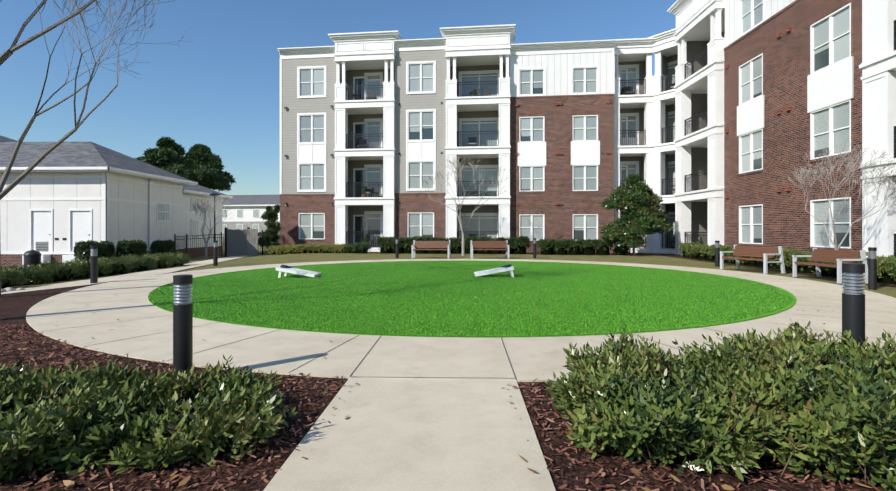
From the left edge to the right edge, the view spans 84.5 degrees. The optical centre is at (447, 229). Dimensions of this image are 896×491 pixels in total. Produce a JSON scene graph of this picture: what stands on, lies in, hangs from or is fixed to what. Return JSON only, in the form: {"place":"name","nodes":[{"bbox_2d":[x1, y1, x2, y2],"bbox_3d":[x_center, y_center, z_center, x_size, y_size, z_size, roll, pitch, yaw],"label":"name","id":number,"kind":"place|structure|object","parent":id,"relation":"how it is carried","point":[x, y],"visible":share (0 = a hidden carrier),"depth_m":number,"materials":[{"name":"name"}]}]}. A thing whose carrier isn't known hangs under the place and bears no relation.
{"place":"outdoors","nodes":[
{"label":"outdoors","id":0,"kind":"place"},
{"bbox_2d":[1,255,252,293],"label":"side path","id":1,"kind":"structure","parent":0,"point":[134,275],"depth_m":15.89,"materials":[{"name":"concrete"}]},
{"bbox_2d":[0,0,676,194],"label":"sky","id":2,"kind":"structure","parent":0,"point":[218,89],"materials":[{"name":"blue"}]},
{"bbox_2d":[13,238,895,297],"bbox_3d":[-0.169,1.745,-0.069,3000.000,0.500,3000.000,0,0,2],"label":"ground","id":3,"kind":"structure","parent":0,"point":[261,259],"depth_m":24.71,"materials":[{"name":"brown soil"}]},
{"bbox_2d":[0,0,95,65],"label":"bare tree","id":4,"kind":"object","parent":3,"relation":"on","point":[7,54],"visible":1,"depth_m":7.43,"materials":[{"name":"brown plant"}]},
{"bbox_2d":[0,0,185,296],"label":"bare tree","id":5,"kind":"object","parent":3,"relation":"on","point":[19,179],"visible":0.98,"depth_m":11.53,"materials":[{"name":"brown plant"}]},
{"bbox_2d":[90,246,97,283],"bbox_3d":[-9.771,1.107,13.619,0.169,1.316,0.169,0,0,2],"label":"bollard","id":6,"kind":"object","parent":3,"relation":"on","point":[93,266],"visible":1,"depth_m":13.56,"materials":[{"name":"black metal"}]},
{"bbox_2d":[1,251,190,288],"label":"path shrubs","id":7,"kind":"object","parent":3,"relation":"on","point":[13,275],"depth_m":16.32,"materials":[{"name":"green plant"}]},
{"bbox_2d":[0,135,232,267],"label":"building","id":8,"kind":"structure","parent":3,"relation":"on","point":[60,201],"depth_m":25.39,"materials":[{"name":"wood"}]},
{"bbox_2d":[73,239,175,261],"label":"shrubs","id":9,"kind":"object","parent":3,"relation":"on","point":[106,247],"depth_m":24.46,"materials":[{"name":"green plant"}]},
{"bbox_2d":[0,354,297,479],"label":"shrubs","id":10,"kind":"object","parent":3,"relation":"on","point":[72,418],"depth_m":3.27,"materials":[{"name":"green plant"}]},
{"bbox_2d":[142,148,156,156],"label":"tree","id":11,"kind":"object","parent":3,"relation":"on","point":[151,150],"depth_m":63.24,"materials":[{"name":"green plant"}]},
{"bbox_2d":[136,136,200,185],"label":"tree","id":12,"kind":"object","parent":3,"relation":"on","point":[168,154],"visible":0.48,"depth_m":59.03,"materials":[{"name":"green plant"}]},
{"bbox_2d":[173,274,192,380],"bbox_3d":[-2.587,1.102,4.814,0.169,1.316,0.169,0,0,2],"label":"bollard","id":13,"kind":"object","parent":3,"relation":"on","point":[182,332],"visible":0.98,"depth_m":4.75,"materials":[{"name":"black metal"}]},
{"bbox_2d":[185,143,235,191],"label":"tree","id":14,"kind":"object","parent":3,"relation":"on","point":[204,164],"depth_m":61.69,"materials":[{"name":"green plant"}]},
{"bbox_2d":[191,196,232,258],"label":"bare tree","id":15,"kind":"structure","parent":3,"relation":"on","point":[205,208],"depth_m":30.33,"materials":[{"name":"grey plant"}]},
{"bbox_2d":[209,193,219,240],"bbox_3d":[-15.793,-0.225,33.404,0.720,4.570,0.720,0,0,2],"label":"post lantern","id":16,"kind":"object","parent":3,"relation":"on","point":[214,194],"visible":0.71,"depth_m":33.36,"materials":[{"name":"black metal"}]},
{"bbox_2d":[213,241,217,265],"bbox_3d":[-9.669,1.112,20.518,0.169,1.316,0.169,0,0,2],"label":"path bollard","id":17,"kind":"object","parent":3,"relation":"on","point":[215,254],"depth_m":20.45,"materials":[{"name":"black metal"}]},
{"bbox_2d":[174,227,279,258],"bbox_3d":[-13.843,0.873,31.537,6.414,2.037,2.909,0,0,-27],"label":"fence","id":18,"kind":"object","parent":3,"relation":"on","point":[240,242],"visible":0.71,"depth_m":31.50,"materials":[{"name":"black metal"}]},
{"bbox_2d":[222,194,279,237],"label":"distant apartment block","id":19,"kind":"structure","parent":3,"relation":"on","point":[247,210],"depth_m":117.86,"materials":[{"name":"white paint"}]},
{"bbox_2d":[258,206,281,247],"bbox_3d":[-11.774,0.061,32.437,1.646,3.338,1.701,0,0,2],"label":"columnar holly","id":20,"kind":"object","parent":3,"relation":"on","point":[270,215],"depth_m":32.36,"materials":[{"name":"green plant"}]},
{"bbox_2d":[263,204,279,242],"bbox_3d":[-12.581,-0.062,35.768,1.454,3.654,1.587,0,0,-42],"label":"holly","id":21,"kind":"object","parent":3,"relation":"on","point":[276,209],"depth_m":35.77,"materials":[{"name":"green plant"}]},
{"bbox_2d":[267,243,350,254],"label":"golden shrubs","id":22,"kind":"object","parent":3,"relation":"on","point":[286,248],"depth_m":31.05,"materials":[{"name":"green plant"}]},
{"bbox_2d":[395,238,398,257],"bbox_3d":[-2.687,1.102,26.016,0.169,1.316,0.169,0,0,2],"label":"bollard","id":23,"kind":"object","parent":3,"relation":"on","point":[397,248],"visible":0.96,"depth_m":25.95,"materials":[{"name":"black metal"}]},
{"bbox_2d":[263,377,555,490],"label":"entrance walk","id":24,"kind":"structure","parent":3,"relation":"on","point":[388,434],"depth_m":3.39,"materials":[{"name":"concrete"}]},
{"bbox_2d":[293,385,537,457],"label":"stray chips","id":25,"kind":"object","parent":24,"relation":"on","point":[348,391],"visible":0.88,"depth_m":3.73,"materials":[{"name":"brown plant"}]},
{"bbox_2d":[332,383,536,471],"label":"fallen leaves","id":26,"kind":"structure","parent":24,"relation":"on","point":[522,458],"depth_m":3.13,"materials":[{"name":"brown plant"}]},
{"bbox_2d":[411,240,450,257],"bbox_3d":[-0.865,1.010,25.532,1.960,0.912,0.860,0,0,5],"label":"bench","id":27,"kind":"object","parent":3,"relation":"on","point":[431,244],"visible":1,"depth_m":25.65,"materials":[{"name":"brown wood"}]},
{"bbox_2d":[277,24,615,252],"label":"apartment block","id":28,"kind":"structure","parent":3,"relation":"on","point":[376,126],"depth_m":32.76,"materials":[{"name":"white paint"}]},
{"bbox_2d":[0,252,895,490],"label":"mulch beds","id":29,"kind":"object","parent":3,"relation":"on","point":[15,307],"visible":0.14,"depth_m":3.12,"materials":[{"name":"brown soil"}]},
{"bbox_2d":[1,287,24,291],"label":"river cobbles","id":30,"kind":"object","parent":29,"relation":"on","point":[7,289],"visible":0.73,"depth_m":12.28,"materials":[{"name":"white stone"}]},
{"bbox_2d":[23,250,41,266],"bbox_3d":[-19.206,1.445,22.799,0.660,1.010,0.660,0,0,2],"label":"litter bin","id":31,"kind":"object","parent":29,"relation":"on","point":[31,257],"visible":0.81,"depth_m":22.58,"materials":[{"name":"black"}]},
{"bbox_2d":[0,334,308,486],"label":"dry leaves","id":32,"kind":"object","parent":29,"relation":"on","point":[69,482],"visible":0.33,"depth_m":2.88,"materials":[{"name":"brown plant"}]},
{"bbox_2d":[58,363,848,490],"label":"dry leaves","id":33,"kind":"object","parent":29,"relation":"on","point":[588,450],"visible":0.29,"depth_m":3.01,"materials":[{"name":"brown plant"}]},
{"bbox_2d":[532,379,871,489],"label":"dry leaves","id":34,"kind":"object","parent":29,"relation":"on","point":[726,487],"visible":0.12,"depth_m":2.81,"materials":[{"name":"brown plant"}]},
{"bbox_2d":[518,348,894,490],"bbox_3d":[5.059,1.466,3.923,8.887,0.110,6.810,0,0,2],"label":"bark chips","id":35,"kind":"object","parent":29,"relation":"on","point":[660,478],"visible":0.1,"depth_m":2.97,"materials":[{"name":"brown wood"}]},
{"bbox_2d":[542,319,895,490],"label":"shrubs","id":36,"kind":"object","parent":29,"relation":"on","point":[749,375],"depth_m":3.18,"materials":[{"name":"green plant"}]},
{"bbox_2d":[678,242,895,284],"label":"hedge","id":37,"kind":"object","parent":29,"relation":"on","point":[883,261],"depth_m":17.59,"materials":[{"name":"green plant"}]},
{"bbox_2d":[272,241,631,254],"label":"shrubs","id":38,"kind":"object","parent":3,"relation":"on","point":[367,245],"depth_m":30.79,"materials":[{"name":"green plant"}]},
{"bbox_2d":[157,268,768,331],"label":"blown leaves","id":39,"kind":"object","parent":3,"relation":"on","point":[454,285],"visible":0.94,"depth_m":11.20,"materials":[{"name":"brown plant"}]},
{"bbox_2d":[421,156,507,255],"bbox_3d":[0.998,-1.275,27.802,5.208,5.740,5.101,0,0,2],"label":"bare tree","id":40,"kind":"object","parent":3,"relation":"on","point":[460,220],"visible":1,"depth_m":27.89,"materials":[{"name":"brown plant"}]},
{"bbox_2d":[149,261,795,337],"bbox_3d":[0.507,1.459,14.787,16.240,0.022,16.240,0,0,2],"label":"turf circle","id":41,"kind":"object","parent":3,"relation":"on","point":[480,284],"visible":0.48,"depth_m":11.02,"materials":[{"name":"green plant"}]},
{"bbox_2d":[275,265,320,277],"bbox_3d":[-4.568,1.265,15.066,1.218,0.384,0.610,0,0,2],"label":"cornhole board","id":42,"kind":"object","parent":41,"relation":"on","point":[286,269],"visible":0.96,"depth_m":14.81,"materials":[{"name":"white wood"}]},
{"bbox_2d":[149,261,793,336],"bbox_3d":[0.503,1.433,14.785,16.213,0.030,16.218,0,0,2],"label":"turf pile","id":43,"kind":"object","parent":41,"relation":"on","point":[444,324],"visible":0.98,"depth_m":9.63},
{"bbox_2d":[148,260,795,336],"bbox_3d":[0.507,1.433,14.783,16.247,0.030,16.248,0,0,2],"label":"turf fringe","id":44,"kind":"object","parent":41,"relation":"on","point":[230,321],"visible":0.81,"depth_m":7.75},
{"bbox_2d":[474,264,513,276],"bbox_3d":[1.417,1.265,15.291,1.218,0.384,0.610,0,0,2],"label":"cornhole board","id":45,"kind":"object","parent":41,"relation":"on","point":[509,268],"visible":0.92,"depth_m":15.00,"materials":[{"name":"white wood"}]},
{"bbox_2d":[470,240,508,257],"bbox_3d":[2.142,1.010,25.444,1.960,0.912,0.860,0,0,-1],"label":"bench","id":46,"kind":"object","parent":3,"relation":"on","point":[488,244],"visible":1,"depth_m":25.56,"materials":[{"name":"brown wood"}]},
{"bbox_2d":[376,235,613,254],"bbox_3d":[2.623,0.899,30.129,14.431,1.162,1.610,0,0,10],"label":"hedge","id":47,"kind":"object","parent":3,"relation":"on","point":[513,241],"depth_m":29.86,"materials":[{"name":"green plant"}]},
{"bbox_2d":[533,238,535,257],"bbox_3d":[4.537,1.102,25.804,0.169,1.316,0.169,0,0,2],"label":"bollard","id":48,"kind":"object","parent":3,"relation":"on","point":[534,247],"visible":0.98,"depth_m":25.72,"materials":[{"name":"black metal"}]},
{"bbox_2d":[599,173,673,254],"bbox_3d":[10.798,-0.791,28.107,3.807,4.771,3.388,0,0,2],"label":"magnolia","id":49,"kind":"object","parent":3,"relation":"on","point":[642,215],"depth_m":27.85,"materials":[{"name":"green plant"}]},
{"bbox_2d":[611,28,677,253],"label":"corner balconies","id":50,"kind":"structure","parent":3,"relation":"on","point":[644,122],"depth_m":31.74,"materials":[{"name":"white paint"}]},
{"bbox_2d":[715,241,719,266],"bbox_3d":[10.925,1.102,20.014,0.169,1.316,0.169,0,0,2],"label":"bollard","id":51,"kind":"object","parent":3,"relation":"on","point":[717,255],"visible":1,"depth_m":19.95,"materials":[{"name":"black metal"}]},
{"bbox_2d":[720,245,784,273],"bbox_3d":[10.669,1.010,17.362,0.860,0.912,1.960,0,0,-14],"label":"bench","id":52,"kind":"object","parent":3,"relation":"on","point":[765,253],"visible":1,"depth_m":17.15,"materials":[{"name":"brown wood"}]},
{"bbox_2d":[667,0,895,257],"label":"apartment block","id":53,"kind":"structure","parent":3,"relation":"on","point":[770,95],"depth_m":20.65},
{"bbox_2d":[791,248,867,283],"bbox_3d":[11.079,1.010,14.357,0.882,0.912,1.970,0,0,2],"label":"bench","id":54,"kind":"object","parent":3,"relation":"on","point":[840,257],"visible":0.81,"depth_m":14.21,"materials":[{"name":"brown wood"}]},
{"bbox_2d":[788,143,895,264],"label":"bare tree","id":55,"kind":"object","parent":3,"relation":"on","point":[803,171],"visible":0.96,"depth_m":15.19,"materials":[{"name":"brown plant"}]},
{"bbox_2d":[842,263,864,351],"bbox_3d":[3.769,0.972,4.587,0.169,1.316,0.169,0,0,2],"label":"bollard","id":56,"kind":"object","parent":3,"relation":"on","point":[853,308],"visible":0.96,"depth_m":4.52,"materials":[{"name":"black metal"}]},
{"bbox_2d":[868,247,876,289],"bbox_3d":[10.599,1.102,12.320,0.169,1.316,0.169,0,0,2],"label":"bollard","id":57,"kind":"object","parent":3,"relation":"on","point":[872,270],"visible":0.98,"depth_m":12.26,"materials":[{"name":"black metal"}]},
{"bbox_2d":[26,259,895,381],"bbox_3d":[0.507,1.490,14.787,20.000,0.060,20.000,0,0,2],"label":"ring path","id":58,"kind":"structure","parent":0,"point":[282,351],"depth_m":6.62,"materials":[{"name":"concrete"}]},
{"bbox_2d":[55,291,889,357],"bbox_3d":[1.046,1.443,8.607,17.443,0.041,6.614,0,0,2],"label":"blown leaves ring","id":59,"kind":"object","parent":58,"relation":"on","point":[331,340],"visible":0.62,"depth_m":7.17,"materials":[{"name":"brown plant"}]}
]}

